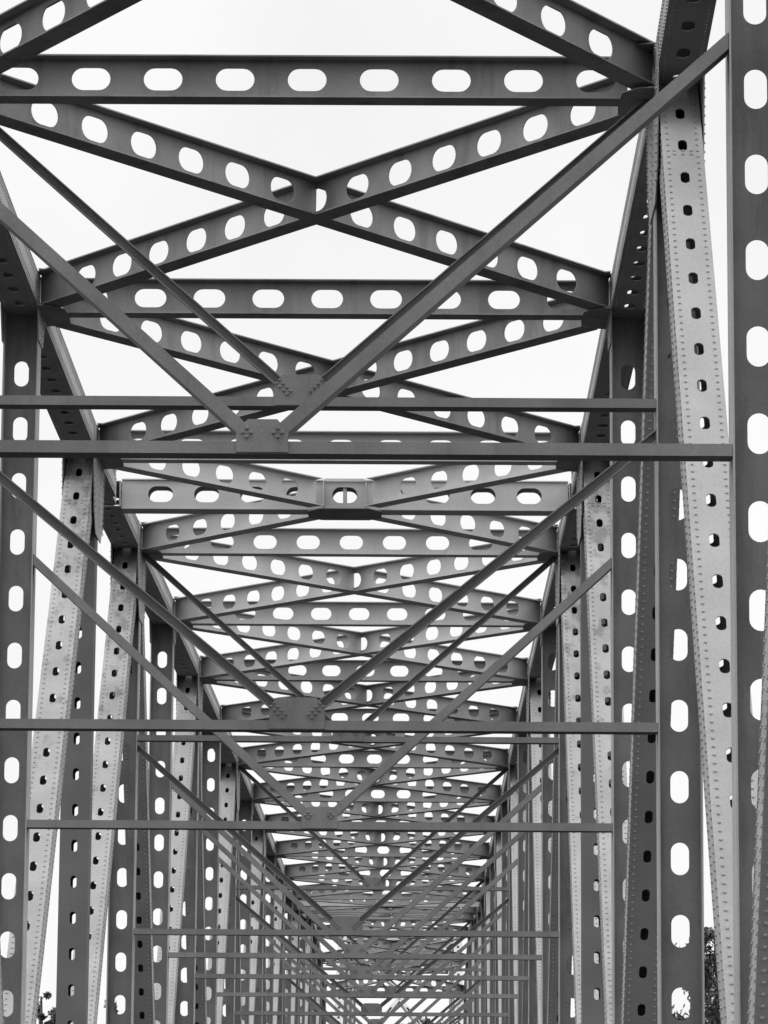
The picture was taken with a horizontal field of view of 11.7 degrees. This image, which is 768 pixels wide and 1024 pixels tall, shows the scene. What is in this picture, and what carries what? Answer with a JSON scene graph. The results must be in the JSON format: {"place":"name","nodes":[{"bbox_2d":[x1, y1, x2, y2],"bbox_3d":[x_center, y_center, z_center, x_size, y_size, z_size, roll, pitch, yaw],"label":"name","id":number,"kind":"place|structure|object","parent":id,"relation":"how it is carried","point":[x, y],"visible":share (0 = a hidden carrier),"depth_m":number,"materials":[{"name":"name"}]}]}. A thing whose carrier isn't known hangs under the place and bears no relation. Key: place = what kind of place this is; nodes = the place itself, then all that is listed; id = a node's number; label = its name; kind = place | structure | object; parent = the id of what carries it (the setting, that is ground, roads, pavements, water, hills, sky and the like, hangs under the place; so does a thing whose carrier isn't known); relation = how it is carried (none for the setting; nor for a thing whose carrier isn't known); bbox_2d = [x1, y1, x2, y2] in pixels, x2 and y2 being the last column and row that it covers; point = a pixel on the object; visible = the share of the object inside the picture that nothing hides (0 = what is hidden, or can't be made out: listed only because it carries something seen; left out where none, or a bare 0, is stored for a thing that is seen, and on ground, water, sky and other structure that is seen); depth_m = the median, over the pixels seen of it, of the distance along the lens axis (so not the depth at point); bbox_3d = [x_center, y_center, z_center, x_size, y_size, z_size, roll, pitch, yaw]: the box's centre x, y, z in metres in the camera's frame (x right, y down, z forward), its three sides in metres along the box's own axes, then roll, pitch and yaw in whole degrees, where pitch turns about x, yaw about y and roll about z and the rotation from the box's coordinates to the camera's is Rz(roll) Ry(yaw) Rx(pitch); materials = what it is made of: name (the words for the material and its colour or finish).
{"place":"outdoors","nodes":[
{"label":"outdoors","id":0,"kind":"place"},
{"bbox_2d":[0,0,767,1023],"label":"sky","id":1,"kind":"structure","parent":0,"point":[584,227],"materials":[{"name":"white"}]},
{"bbox_2d":[334,936,462,1023],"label":"truss span","id":2,"kind":"object","parent":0,"point":[396,1002],"visible":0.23,"depth_m":260.52,"materials":[{"name":"paint"}]},
{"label":"right bank terrain","id":3,"kind":"structure","parent":0,"visible":0},
{"bbox_2d":[672,926,720,1023],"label":"tree","id":4,"kind":"object","parent":3,"relation":"on","point":[712,1013],"visible":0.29,"depth_m":158.01,"materials":[{"name":"black plant"}]},
{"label":"left bank terrain","id":5,"kind":"structure","parent":0,"visible":0},
{"bbox_2d":[37,991,55,1023],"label":"tree","id":6,"kind":"object","parent":5,"relation":"on","point":[41,1016],"visible":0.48,"depth_m":158.76,"materials":[{"name":"black plant"}]},
{"bbox_2d":[103,1000,118,1012],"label":"tree","id":7,"kind":"object","parent":5,"relation":"on","point":[116,1010],"visible":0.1,"depth_m":161.08,"materials":[{"name":"black plant"}]},
{"bbox_3d":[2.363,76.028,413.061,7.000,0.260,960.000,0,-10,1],"label":"road","id":8,"kind":"structure","parent":0,"visible":0},
{"bbox_2d":[70,481,598,1023],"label":"truss span","id":9,"kind":"object","parent":8,"relation":"on","point":[526,895],"visible":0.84,"depth_m":79.84,"materials":[{"name":"paint"}]},
{"bbox_2d":[0,0,767,1023],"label":"truss span","id":10,"kind":"object","parent":8,"relation":"on","point":[660,332],"visible":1,"depth_m":42.75,"materials":[{"name":"paint"}]},
{"bbox_2d":[285,890,484,1023],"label":"truss span","id":11,"kind":"object","parent":8,"relation":"on","point":[416,914],"visible":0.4,"depth_m":175.04,"materials":[{"name":"paint"}]},
{"bbox_2d":[407,1016,442,1023],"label":"tree","id":12,"kind":"object","parent":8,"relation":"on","point":[426,1020],"visible":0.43,"depth_m":367.92,"materials":[{"name":"black plant"}]}
]}

